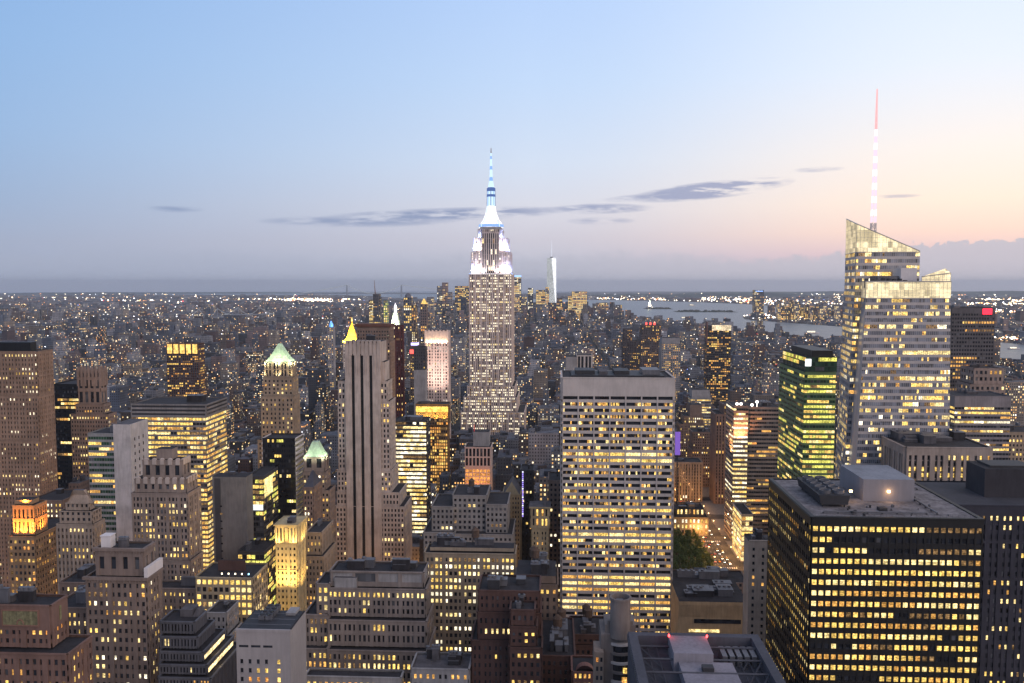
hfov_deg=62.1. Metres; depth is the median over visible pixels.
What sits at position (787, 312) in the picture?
distant block
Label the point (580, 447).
window
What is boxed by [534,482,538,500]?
city building
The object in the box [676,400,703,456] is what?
office building
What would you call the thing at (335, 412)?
city building
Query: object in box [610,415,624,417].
window
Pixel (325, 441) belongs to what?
city building
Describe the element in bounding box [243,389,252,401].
city building
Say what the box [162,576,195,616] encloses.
stone wing
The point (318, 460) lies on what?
window
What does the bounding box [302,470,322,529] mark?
brick building
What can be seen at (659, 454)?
window
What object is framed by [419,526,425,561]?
city building
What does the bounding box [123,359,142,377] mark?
city building
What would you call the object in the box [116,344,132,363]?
city building
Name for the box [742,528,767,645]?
slab building
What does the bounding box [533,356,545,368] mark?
city building
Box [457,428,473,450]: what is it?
city building
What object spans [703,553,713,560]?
park tree
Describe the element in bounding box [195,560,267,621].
office building
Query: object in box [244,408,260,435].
city building
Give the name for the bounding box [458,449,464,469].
city building
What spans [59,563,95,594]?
building
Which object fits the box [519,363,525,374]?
city building
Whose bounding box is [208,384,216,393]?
city building
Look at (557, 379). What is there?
city building
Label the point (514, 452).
city building
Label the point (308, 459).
window
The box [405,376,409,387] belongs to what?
city building
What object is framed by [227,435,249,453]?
city building
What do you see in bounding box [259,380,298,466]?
window
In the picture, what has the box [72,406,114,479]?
window
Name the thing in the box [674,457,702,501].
office building
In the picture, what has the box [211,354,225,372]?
city building
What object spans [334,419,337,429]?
city building
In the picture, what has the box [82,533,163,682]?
stone tower
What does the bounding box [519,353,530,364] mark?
city building
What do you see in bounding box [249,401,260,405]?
city building
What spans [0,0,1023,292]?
sky
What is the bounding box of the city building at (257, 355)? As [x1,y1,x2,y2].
[246,350,263,362]
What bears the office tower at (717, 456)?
on the road
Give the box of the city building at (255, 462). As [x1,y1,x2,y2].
[252,455,257,471]
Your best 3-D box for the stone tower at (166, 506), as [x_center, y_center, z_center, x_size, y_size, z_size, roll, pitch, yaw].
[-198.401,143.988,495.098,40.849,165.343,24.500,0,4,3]
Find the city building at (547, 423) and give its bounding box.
[540,419,559,445]
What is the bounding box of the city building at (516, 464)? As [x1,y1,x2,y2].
[512,458,525,478]
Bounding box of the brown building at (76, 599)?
[67,585,86,633]
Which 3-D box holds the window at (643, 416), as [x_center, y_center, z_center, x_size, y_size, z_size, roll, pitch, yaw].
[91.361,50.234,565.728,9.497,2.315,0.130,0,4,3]
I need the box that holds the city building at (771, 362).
[768,359,776,367]
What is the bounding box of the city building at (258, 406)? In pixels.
[251,404,260,409]
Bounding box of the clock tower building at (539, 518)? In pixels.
[529,497,550,559]
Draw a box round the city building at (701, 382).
[696,380,703,384]
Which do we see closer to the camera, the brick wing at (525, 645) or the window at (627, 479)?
the brick wing at (525, 645)
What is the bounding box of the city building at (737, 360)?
[732,355,742,369]
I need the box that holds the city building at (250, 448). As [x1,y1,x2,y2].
[241,444,257,456]
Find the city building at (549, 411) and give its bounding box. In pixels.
[538,404,558,424]
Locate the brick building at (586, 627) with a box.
[569,603,602,654]
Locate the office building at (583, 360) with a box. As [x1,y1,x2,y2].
[566,353,592,369]
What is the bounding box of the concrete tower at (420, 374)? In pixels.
[414,346,427,414]
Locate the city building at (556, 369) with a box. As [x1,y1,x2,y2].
[551,362,558,376]
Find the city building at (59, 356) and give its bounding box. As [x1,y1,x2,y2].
[54,352,64,369]
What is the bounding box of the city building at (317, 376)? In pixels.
[308,366,329,411]
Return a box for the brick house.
[570,655,592,682]
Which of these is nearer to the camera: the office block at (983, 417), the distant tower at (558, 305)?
the office block at (983, 417)
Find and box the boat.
[804,330,818,333]
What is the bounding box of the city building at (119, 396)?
[109,382,129,412]
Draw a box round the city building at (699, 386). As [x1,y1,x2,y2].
[694,384,703,387]
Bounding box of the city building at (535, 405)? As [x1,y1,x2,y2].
[532,403,537,414]
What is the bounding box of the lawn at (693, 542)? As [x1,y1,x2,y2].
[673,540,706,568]
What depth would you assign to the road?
845.58 m
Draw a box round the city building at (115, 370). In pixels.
[109,364,120,379]
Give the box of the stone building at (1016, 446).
[1009,425,1023,461]
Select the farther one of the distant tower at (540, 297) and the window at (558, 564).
the distant tower at (540, 297)
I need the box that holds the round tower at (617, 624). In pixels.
[593,592,635,682]
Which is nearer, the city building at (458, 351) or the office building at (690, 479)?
the office building at (690, 479)
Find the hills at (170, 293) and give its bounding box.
[0,292,400,294]
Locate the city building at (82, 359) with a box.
[80,356,94,363]
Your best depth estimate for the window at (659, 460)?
567.24 m
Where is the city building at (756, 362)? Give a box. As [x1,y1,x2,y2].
[749,360,761,370]
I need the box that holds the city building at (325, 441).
[309,439,329,446]
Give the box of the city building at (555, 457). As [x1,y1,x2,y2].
[551,446,559,471]
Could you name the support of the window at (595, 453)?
in the office tower at (617, 430)
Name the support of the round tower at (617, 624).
on the road
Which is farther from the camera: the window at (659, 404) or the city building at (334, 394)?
the city building at (334, 394)
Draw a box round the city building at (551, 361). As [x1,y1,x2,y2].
[547,358,558,364]
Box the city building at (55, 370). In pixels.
[53,361,58,382]
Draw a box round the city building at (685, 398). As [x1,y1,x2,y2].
[683,394,688,401]
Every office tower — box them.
[0,342,57,592]
[166,342,204,396]
[262,433,303,519]
[416,400,450,492]
[560,367,674,632]
[627,632,785,682]
[659,337,680,401]
[709,401,725,503]
[777,345,837,478]
[915,460,1023,682]
[950,305,994,390]
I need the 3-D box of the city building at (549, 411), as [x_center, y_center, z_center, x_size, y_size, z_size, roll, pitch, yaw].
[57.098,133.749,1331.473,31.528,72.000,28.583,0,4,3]
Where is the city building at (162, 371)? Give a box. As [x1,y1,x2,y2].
[158,365,166,377]
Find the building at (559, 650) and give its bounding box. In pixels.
[542,607,575,682]
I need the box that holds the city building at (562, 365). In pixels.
[559,359,565,376]
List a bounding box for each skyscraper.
[460,152,531,434]
[547,244,555,302]
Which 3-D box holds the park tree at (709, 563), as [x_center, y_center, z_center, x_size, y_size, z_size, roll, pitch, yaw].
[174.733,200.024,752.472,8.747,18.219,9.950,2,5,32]
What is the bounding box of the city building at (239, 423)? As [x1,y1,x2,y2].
[234,420,246,427]
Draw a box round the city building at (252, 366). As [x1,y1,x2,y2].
[248,361,257,374]
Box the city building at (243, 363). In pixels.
[240,361,247,367]
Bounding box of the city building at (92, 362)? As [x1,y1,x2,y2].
[83,359,99,369]
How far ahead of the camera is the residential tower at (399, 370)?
1113.59 m
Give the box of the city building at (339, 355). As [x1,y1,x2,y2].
[336,350,342,360]
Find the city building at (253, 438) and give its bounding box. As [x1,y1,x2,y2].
[245,433,260,444]
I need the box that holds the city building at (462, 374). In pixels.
[457,369,467,381]
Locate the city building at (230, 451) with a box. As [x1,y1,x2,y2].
[227,442,233,454]
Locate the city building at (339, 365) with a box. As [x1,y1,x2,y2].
[336,361,342,385]
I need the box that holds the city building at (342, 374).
[340,369,344,379]
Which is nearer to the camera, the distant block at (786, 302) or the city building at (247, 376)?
the city building at (247, 376)
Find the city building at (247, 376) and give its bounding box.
[243,373,249,380]
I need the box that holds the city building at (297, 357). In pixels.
[292,355,304,360]
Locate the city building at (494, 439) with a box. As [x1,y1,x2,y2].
[490,433,499,454]
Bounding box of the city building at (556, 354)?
[552,347,561,360]
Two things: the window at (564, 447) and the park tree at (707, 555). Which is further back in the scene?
the park tree at (707, 555)
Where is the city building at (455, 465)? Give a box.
[451,451,459,475]
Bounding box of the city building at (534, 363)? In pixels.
[527,359,541,375]
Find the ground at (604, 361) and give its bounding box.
[0,291,1023,423]
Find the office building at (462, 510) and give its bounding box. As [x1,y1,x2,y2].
[423,478,515,556]
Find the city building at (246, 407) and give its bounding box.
[243,403,254,416]
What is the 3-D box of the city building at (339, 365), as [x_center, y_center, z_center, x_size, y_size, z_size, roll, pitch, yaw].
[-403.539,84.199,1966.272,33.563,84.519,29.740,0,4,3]
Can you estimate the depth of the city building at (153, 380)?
1976.67 m
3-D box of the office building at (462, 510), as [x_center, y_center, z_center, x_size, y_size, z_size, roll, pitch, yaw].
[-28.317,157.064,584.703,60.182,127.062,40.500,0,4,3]
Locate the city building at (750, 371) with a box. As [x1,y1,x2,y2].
[743,367,752,375]
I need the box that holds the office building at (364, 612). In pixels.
[306,556,435,682]
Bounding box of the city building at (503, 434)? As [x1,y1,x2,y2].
[499,430,514,448]
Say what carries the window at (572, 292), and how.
in the distant tower at (579, 299)
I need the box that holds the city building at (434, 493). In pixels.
[431,483,440,504]
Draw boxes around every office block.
[37,488,73,517]
[54,379,77,488]
[87,419,148,540]
[131,394,227,568]
[235,604,306,682]
[252,466,278,539]
[396,415,430,534]
[688,387,710,427]
[724,391,778,539]
[765,465,984,682]
[881,430,992,480]
[950,388,1011,459]
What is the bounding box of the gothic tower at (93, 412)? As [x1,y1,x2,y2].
[70,365,116,479]
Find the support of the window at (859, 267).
in the glass tower at (895, 356)
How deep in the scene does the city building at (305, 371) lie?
2150.06 m
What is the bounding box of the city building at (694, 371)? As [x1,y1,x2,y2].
[687,366,701,378]
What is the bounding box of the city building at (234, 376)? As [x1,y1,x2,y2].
[227,369,241,388]
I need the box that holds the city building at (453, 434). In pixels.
[451,429,457,437]
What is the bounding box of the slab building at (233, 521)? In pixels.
[212,471,253,561]
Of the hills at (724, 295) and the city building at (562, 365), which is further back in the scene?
the hills at (724, 295)
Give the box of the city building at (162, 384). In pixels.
[156,381,167,394]
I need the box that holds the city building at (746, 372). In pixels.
[733,370,748,375]
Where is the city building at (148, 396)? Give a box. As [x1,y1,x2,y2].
[136,394,152,401]
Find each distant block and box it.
[776,302,780,318]
[781,307,785,318]
[784,299,789,306]
[786,307,789,319]
[789,300,793,319]
[793,302,798,319]
[803,305,807,318]
[808,310,812,319]
[813,306,818,318]
[817,303,822,308]
[818,309,824,318]
[822,301,826,310]
[834,306,839,318]
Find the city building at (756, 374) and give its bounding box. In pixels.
[752,364,761,378]
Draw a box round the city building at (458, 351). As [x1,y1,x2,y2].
[451,336,465,370]
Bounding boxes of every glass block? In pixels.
[238,537,275,604]
[732,503,752,561]
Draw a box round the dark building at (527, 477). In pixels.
[520,463,533,559]
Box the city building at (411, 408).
[409,401,413,414]
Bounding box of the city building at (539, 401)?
[534,398,550,404]
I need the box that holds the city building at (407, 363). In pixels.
[404,358,409,368]
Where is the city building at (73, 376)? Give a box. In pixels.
[69,364,84,379]
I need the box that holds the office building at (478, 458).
[465,425,492,486]
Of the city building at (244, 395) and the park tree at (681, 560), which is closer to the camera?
the park tree at (681, 560)
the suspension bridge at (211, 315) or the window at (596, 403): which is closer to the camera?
the window at (596, 403)
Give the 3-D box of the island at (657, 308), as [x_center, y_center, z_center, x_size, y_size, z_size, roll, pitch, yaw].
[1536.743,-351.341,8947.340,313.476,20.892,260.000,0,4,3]
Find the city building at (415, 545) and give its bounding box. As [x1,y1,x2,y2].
[412,533,420,561]
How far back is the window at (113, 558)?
345.48 m
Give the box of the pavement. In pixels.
[674,487,743,567]
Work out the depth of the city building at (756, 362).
2174.37 m
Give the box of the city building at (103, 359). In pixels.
[95,357,105,363]
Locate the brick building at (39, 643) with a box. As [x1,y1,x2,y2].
[0,575,93,682]
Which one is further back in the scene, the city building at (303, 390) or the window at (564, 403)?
the city building at (303, 390)
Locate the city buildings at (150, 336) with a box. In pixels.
[0,294,1023,500]
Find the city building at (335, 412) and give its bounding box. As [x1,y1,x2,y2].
[331,405,337,420]
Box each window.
[0,354,56,586]
[40,531,56,593]
[54,387,77,488]
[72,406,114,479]
[80,392,82,401]
[85,392,87,401]
[89,578,158,682]
[90,474,116,540]
[91,392,93,401]
[96,392,98,401]
[100,557,103,567]
[112,557,115,568]
[123,557,127,568]
[132,405,204,407]
[132,409,204,411]
[132,413,204,414]
[134,434,143,476]
[134,482,200,579]
[135,557,138,568]
[146,465,149,474]
[148,410,227,568]
[156,465,159,474]
[165,465,168,474]
[167,344,204,395]
[175,466,178,474]
[207,399,226,406]
[207,402,226,410]
[207,406,226,414]
[239,645,280,682]
[256,567,266,609]
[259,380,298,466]
[263,450,295,516]
[264,470,277,539]
[268,547,275,604]
[306,592,419,682]
[307,458,311,467]
[317,459,321,467]
[328,328,332,379]
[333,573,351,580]
[337,404,402,559]
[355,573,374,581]
[369,295,381,322]
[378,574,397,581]
[384,301,387,321]
[394,333,402,415]
[396,419,430,532]
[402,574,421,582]
[404,298,412,330]
[411,335,416,400]
[412,306,416,330]
[421,304,427,338]
[425,508,505,543]
[427,297,434,317]
[427,344,443,400]
[427,557,503,650]
[430,419,446,492]
[437,286,441,312]
[442,283,446,306]
[448,292,452,306]
[455,286,468,313]
[462,229,523,433]
[481,597,519,606]
[514,277,520,310]
[514,284,518,309]
[521,297,526,310]
[522,531,530,559]
[528,288,532,319]
[536,290,544,311]
[558,564,559,606]
[562,483,670,632]
[563,396,577,398]
[563,402,576,404]
[563,408,576,411]
[563,415,576,417]
[563,421,576,423]
[563,427,576,429]
[563,433,576,436]
[563,440,576,442]
[563,446,576,448]
[563,452,576,454]
[563,458,576,461]
[563,465,576,467]
[563,471,576,473]
[563,477,576,479]
[572,292,586,320]
[579,396,592,398]
[579,402,592,405]
[579,409,592,411]
[579,415,592,417]
[579,421,592,423]
[579,427,592,430]
[579,434,592,436]
[579,440,592,442]
[579,446,592,448]
[579,452,592,455]
[579,458,592,461]
[579,465,592,467]
[579,471,592,473]
[579,477,592,479]
[581,356,583,367]
[585,356,587,367]
[594,440,608,442]
[594,446,608,448]
[594,452,608,455]
[594,459,608,461]
[594,465,608,467]
[594,471,608,473]
[594,477,607,479]
[595,396,608,398]
[595,402,608,405]
[595,409,608,411]
[595,415,608,417]
[595,421,608,424]
[595,427,608,430]
[595,434,608,436]
[597,303,607,308]
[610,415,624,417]
[610,421,624,424]
[610,428,624,430]
[610,434,624,436]
[610,440,624,442]
[610,446,623,449]
[610,453,623,455]
[610,459,623,461]
[610,465,623,467]
[610,471,623,473]
[610,477,623,480]
[611,396,624,399]
[611,403,624,405]
[611,409,624,411]
[613,646,627,652]
[613,655,627,661]
[613,665,627,671]
[613,674,627,680]
[622,677,626,682]
[623,330,638,369]
[626,396,640,399]
[626,403,640,405]
[626,409,640,411]
[626,415,640,417]
[626,421,640,424]
[626,428,639,430]
[626,434,639,436]
[626,440,639,442]
[626,447,639,449]
[626,453,639,455]
[626,459,639,461]
[626,465,639,467]
[626,471,639,474]
[626,478,639,480]
[641,326,661,367]
[642,397,656,399]
[642,403,656,405]
[642,409,656,411]
[642,415,655,418]
[642,422,655,424]
[642,428,655,430]
[642,434,655,436]
[642,440,655,443]
[642,447,655,449]
[642,453,655,455]
[642,459,655,461]
[642,465,655,468]
[642,472,655,474]
[642,478,655,480]
[657,466,671,468]
[657,472,671,474]
[657,478,671,480]
[658,397,672,399]
[658,403,672,405]
[658,409,671,411]
[658,415,671,418]
[658,422,671,424]
[658,428,671,430]
[658,434,671,437]
[658,441,671,443]
[658,447,671,449]
[658,453,671,455]
[658,459,671,462]
[662,344,679,401]
[675,489,700,500]
[680,428,686,455]
[693,434,709,485]
[704,327,730,407]
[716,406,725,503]
[724,404,777,537]
[732,524,738,556]
[752,290,763,315]
[766,494,976,682]
[776,302,780,317]
[777,351,834,478]
[789,301,792,318]
[793,303,798,318]
[835,253,950,478]
[950,314,993,385]
[950,406,1009,459]
[978,571,1019,682]
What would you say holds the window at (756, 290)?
in the distant tower at (758, 302)
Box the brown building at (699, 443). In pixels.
[688,427,709,486]
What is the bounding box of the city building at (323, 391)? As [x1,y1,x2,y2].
[313,383,333,431]
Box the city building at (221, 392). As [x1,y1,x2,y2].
[215,388,232,405]
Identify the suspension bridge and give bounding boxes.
[186,308,227,318]
[222,307,274,315]
[300,285,454,296]
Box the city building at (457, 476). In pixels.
[451,468,464,489]
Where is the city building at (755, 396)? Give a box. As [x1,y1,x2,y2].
[750,391,773,401]
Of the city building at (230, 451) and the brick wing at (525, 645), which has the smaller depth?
the brick wing at (525, 645)
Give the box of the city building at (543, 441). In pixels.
[529,425,558,464]
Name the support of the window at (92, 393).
in the gothic tower at (93, 412)
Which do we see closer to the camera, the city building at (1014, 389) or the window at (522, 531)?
the window at (522, 531)
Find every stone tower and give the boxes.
[56,489,105,593]
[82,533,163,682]
[131,446,203,580]
[257,343,303,467]
[302,441,335,540]
[343,318,356,368]
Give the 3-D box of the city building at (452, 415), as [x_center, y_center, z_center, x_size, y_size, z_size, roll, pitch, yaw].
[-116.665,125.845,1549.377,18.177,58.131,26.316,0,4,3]
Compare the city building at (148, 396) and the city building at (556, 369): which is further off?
the city building at (556, 369)
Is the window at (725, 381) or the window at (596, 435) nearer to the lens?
the window at (596, 435)
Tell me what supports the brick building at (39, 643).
on the road
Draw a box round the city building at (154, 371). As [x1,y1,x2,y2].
[147,368,158,377]
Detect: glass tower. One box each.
[369,281,381,322]
[834,89,951,478]
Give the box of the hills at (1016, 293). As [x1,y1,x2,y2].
[677,291,1023,295]
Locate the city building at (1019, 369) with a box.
[1013,364,1023,377]
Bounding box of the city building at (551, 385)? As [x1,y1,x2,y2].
[548,380,555,397]
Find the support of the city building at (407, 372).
on the ground at (604, 361)
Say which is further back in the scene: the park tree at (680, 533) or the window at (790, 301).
the window at (790, 301)
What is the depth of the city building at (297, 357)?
2526.11 m
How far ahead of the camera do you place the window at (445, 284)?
5620.84 m
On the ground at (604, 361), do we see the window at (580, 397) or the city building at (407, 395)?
the city building at (407, 395)
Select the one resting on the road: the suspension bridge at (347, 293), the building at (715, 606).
the building at (715, 606)
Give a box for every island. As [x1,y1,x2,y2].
[643,307,670,308]
[674,310,733,311]
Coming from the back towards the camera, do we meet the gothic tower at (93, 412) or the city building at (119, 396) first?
the city building at (119, 396)
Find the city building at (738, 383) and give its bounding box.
[731,381,743,386]
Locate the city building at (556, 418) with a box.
[554,414,559,422]
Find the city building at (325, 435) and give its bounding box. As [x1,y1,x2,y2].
[320,431,332,440]
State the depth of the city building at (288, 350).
2401.91 m
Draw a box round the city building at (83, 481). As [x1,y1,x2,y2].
[69,475,89,494]
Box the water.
[6,291,1023,358]
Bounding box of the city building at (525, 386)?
[517,374,533,400]
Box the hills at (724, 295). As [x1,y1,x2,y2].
[587,293,841,297]
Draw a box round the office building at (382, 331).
[355,323,395,406]
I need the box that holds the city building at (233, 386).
[229,382,242,400]
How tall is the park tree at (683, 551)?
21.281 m
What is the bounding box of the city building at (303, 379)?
[298,375,307,386]
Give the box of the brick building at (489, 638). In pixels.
[470,574,542,682]
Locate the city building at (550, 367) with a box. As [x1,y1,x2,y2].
[546,364,553,379]
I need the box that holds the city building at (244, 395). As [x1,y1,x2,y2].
[240,389,248,405]
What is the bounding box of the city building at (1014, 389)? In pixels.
[1003,378,1023,424]
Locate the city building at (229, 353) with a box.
[220,348,234,361]
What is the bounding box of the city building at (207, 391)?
[205,365,209,396]
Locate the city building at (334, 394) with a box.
[330,386,337,404]
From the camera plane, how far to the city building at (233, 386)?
1670.52 m
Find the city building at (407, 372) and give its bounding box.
[405,369,409,378]
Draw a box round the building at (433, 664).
[410,644,470,682]
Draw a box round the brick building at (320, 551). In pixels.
[306,518,335,607]
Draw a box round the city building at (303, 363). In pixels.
[297,359,310,368]
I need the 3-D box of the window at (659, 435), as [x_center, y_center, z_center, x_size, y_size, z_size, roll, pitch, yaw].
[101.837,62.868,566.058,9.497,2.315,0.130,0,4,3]
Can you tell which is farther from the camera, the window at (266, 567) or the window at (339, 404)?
the window at (339, 404)
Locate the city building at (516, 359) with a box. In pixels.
[514,354,518,368]
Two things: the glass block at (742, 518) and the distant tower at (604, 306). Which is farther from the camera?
the distant tower at (604, 306)
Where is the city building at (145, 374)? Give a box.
[143,372,151,378]
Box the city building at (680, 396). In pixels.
[677,391,688,402]
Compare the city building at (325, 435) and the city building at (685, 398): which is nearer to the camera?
the city building at (325, 435)
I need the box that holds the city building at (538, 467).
[534,464,550,484]
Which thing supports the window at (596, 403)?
in the office tower at (617, 430)
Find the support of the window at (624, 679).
in the round tower at (617, 624)
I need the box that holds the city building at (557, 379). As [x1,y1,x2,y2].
[551,376,559,386]
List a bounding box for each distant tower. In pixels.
[383,300,388,322]
[403,293,412,330]
[411,305,416,330]
[420,299,427,339]
[427,297,434,317]
[437,286,441,313]
[442,283,447,307]
[447,292,452,307]
[455,286,468,313]
[460,297,466,314]
[514,275,520,310]
[514,284,519,312]
[521,297,526,310]
[528,288,532,319]
[536,290,544,312]
[545,287,548,304]
[548,303,561,308]
[568,296,571,310]
[572,291,586,320]
[596,303,608,310]
[752,290,763,315]
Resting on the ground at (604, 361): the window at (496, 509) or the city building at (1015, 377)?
the city building at (1015, 377)
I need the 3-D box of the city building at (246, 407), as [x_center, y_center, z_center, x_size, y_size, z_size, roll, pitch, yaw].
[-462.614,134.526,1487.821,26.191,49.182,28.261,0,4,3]
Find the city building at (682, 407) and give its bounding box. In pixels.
[676,401,686,420]
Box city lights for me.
[0,293,1023,379]
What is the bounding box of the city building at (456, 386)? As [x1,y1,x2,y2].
[451,375,460,416]
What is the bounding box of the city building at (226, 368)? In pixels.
[220,361,238,380]
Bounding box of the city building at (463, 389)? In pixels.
[461,383,467,409]
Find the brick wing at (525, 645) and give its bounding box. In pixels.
[508,593,542,682]
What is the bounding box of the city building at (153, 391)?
[144,386,164,396]
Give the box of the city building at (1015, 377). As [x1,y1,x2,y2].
[1006,375,1023,379]
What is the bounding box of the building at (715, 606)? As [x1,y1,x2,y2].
[671,580,742,633]
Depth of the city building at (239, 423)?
1405.60 m
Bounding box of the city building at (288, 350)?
[285,347,290,355]
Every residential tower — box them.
[327,321,335,388]
[394,325,404,417]
[410,331,419,402]
[425,330,450,437]
[621,328,638,369]
[639,322,661,369]
[704,322,730,407]
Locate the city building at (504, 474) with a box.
[495,449,513,491]
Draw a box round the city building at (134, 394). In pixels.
[129,389,141,405]
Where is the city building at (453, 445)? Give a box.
[450,438,456,461]
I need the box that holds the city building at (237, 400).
[231,390,244,421]
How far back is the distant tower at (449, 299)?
5522.51 m
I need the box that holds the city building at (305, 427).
[300,420,310,455]
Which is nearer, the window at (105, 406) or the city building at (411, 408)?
the window at (105, 406)
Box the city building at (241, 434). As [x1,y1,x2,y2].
[234,432,245,437]
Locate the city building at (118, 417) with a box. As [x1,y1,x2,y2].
[111,411,120,422]
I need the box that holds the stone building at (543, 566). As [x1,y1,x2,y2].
[515,545,558,619]
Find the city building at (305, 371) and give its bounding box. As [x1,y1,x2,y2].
[301,368,310,374]
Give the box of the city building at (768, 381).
[758,363,778,396]
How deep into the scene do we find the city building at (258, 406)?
1429.73 m
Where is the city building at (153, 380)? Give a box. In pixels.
[149,377,163,384]
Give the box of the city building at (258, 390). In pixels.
[253,367,263,397]
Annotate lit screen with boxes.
[675,432,679,503]
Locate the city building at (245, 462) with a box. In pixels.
[238,453,257,472]
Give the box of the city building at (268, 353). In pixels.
[263,347,273,361]
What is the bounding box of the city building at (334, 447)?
[330,431,337,468]
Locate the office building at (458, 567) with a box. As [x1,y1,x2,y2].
[424,527,516,652]
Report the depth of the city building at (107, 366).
2159.63 m
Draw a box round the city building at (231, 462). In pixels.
[227,454,237,472]
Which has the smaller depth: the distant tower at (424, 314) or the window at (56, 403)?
the window at (56, 403)
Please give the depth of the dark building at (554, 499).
609.53 m
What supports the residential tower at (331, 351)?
on the ground at (604, 361)
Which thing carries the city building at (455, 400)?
on the pavement
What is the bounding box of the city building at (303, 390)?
[298,384,307,403]
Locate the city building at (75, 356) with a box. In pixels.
[66,351,79,363]
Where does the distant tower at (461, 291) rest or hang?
on the ground at (604, 361)
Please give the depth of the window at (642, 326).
1891.50 m
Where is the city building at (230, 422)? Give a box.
[226,404,233,440]
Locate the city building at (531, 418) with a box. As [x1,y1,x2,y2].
[527,404,535,427]
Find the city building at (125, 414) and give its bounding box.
[119,406,130,421]
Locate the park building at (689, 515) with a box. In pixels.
[673,502,708,535]
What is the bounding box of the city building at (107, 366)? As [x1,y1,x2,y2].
[100,363,109,372]
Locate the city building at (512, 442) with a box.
[504,434,518,448]
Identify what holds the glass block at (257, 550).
on the road
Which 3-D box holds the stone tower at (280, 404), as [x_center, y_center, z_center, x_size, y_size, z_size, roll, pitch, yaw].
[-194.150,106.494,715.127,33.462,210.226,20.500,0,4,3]
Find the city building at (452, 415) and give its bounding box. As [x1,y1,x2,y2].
[451,396,453,427]
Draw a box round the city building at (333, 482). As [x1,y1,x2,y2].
[331,480,336,498]
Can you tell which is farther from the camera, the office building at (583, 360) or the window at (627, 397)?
the office building at (583, 360)
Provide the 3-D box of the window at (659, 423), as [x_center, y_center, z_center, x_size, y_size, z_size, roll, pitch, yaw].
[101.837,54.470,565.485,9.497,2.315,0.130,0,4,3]
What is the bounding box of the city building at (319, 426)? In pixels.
[314,399,325,440]
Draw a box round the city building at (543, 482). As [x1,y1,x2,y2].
[539,469,556,500]
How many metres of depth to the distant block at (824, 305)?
6657.61 m
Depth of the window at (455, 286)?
5666.31 m
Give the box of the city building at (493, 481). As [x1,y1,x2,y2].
[492,472,495,489]
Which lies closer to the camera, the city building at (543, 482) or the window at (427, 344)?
the city building at (543, 482)
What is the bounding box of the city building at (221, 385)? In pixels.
[217,382,226,389]
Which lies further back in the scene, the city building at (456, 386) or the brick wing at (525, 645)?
the city building at (456, 386)
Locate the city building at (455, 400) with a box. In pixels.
[452,397,458,419]
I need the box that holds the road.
[451,424,743,572]
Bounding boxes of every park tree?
[673,537,679,554]
[673,560,679,568]
[675,542,682,554]
[676,530,683,536]
[678,546,687,568]
[678,555,688,564]
[680,557,690,568]
[681,535,689,547]
[685,546,695,567]
[686,529,694,541]
[689,558,697,566]
[695,540,703,547]
[695,548,704,559]
[696,554,704,562]
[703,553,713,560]
[705,557,714,565]
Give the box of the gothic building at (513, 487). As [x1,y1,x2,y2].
[503,476,521,563]
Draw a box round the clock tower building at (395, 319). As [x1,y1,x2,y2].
[392,303,399,324]
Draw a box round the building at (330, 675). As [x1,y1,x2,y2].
[307,668,403,682]
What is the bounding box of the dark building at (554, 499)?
[548,468,559,608]
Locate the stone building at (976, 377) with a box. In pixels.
[956,363,1005,394]
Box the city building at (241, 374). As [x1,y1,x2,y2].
[239,370,247,378]
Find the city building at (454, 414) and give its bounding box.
[454,405,455,423]
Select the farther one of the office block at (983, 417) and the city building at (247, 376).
the city building at (247, 376)
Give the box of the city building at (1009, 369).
[1001,366,1011,372]
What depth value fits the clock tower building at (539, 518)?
579.88 m
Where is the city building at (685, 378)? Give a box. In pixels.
[680,374,690,382]
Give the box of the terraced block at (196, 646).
[157,604,236,682]
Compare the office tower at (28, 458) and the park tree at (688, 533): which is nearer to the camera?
the office tower at (28, 458)
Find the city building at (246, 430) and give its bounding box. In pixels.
[234,425,252,435]
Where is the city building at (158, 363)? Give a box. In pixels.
[150,360,165,367]
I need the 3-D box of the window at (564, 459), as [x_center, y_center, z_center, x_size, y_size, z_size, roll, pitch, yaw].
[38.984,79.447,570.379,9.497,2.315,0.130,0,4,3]
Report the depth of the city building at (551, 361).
2116.80 m
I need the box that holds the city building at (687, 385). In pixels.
[680,382,692,391]
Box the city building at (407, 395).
[405,388,409,405]
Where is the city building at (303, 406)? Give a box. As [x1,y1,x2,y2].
[300,402,307,410]
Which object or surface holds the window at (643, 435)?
in the office tower at (617, 430)
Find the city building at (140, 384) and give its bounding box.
[127,376,148,396]
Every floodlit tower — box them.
[8,497,59,593]
[273,515,307,610]
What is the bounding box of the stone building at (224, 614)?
[207,600,242,641]
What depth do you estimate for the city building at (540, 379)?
1686.03 m
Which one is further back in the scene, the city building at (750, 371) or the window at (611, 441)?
the city building at (750, 371)
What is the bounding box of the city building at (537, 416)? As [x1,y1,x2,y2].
[536,408,537,424]
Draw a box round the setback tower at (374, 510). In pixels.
[336,334,411,560]
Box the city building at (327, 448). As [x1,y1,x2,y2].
[321,442,331,475]
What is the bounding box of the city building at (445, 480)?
[438,471,450,493]
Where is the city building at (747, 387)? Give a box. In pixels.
[734,383,752,401]
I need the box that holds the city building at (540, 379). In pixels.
[533,367,547,402]
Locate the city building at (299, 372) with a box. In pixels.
[297,369,302,375]
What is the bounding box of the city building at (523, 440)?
[519,425,528,455]
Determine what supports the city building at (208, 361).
on the ground at (604, 361)
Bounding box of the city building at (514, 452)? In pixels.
[498,449,518,458]
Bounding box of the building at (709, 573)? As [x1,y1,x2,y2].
[671,566,742,593]
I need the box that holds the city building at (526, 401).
[521,398,531,405]
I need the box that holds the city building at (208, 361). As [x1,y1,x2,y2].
[205,358,210,367]
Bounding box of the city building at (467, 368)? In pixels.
[466,361,468,377]

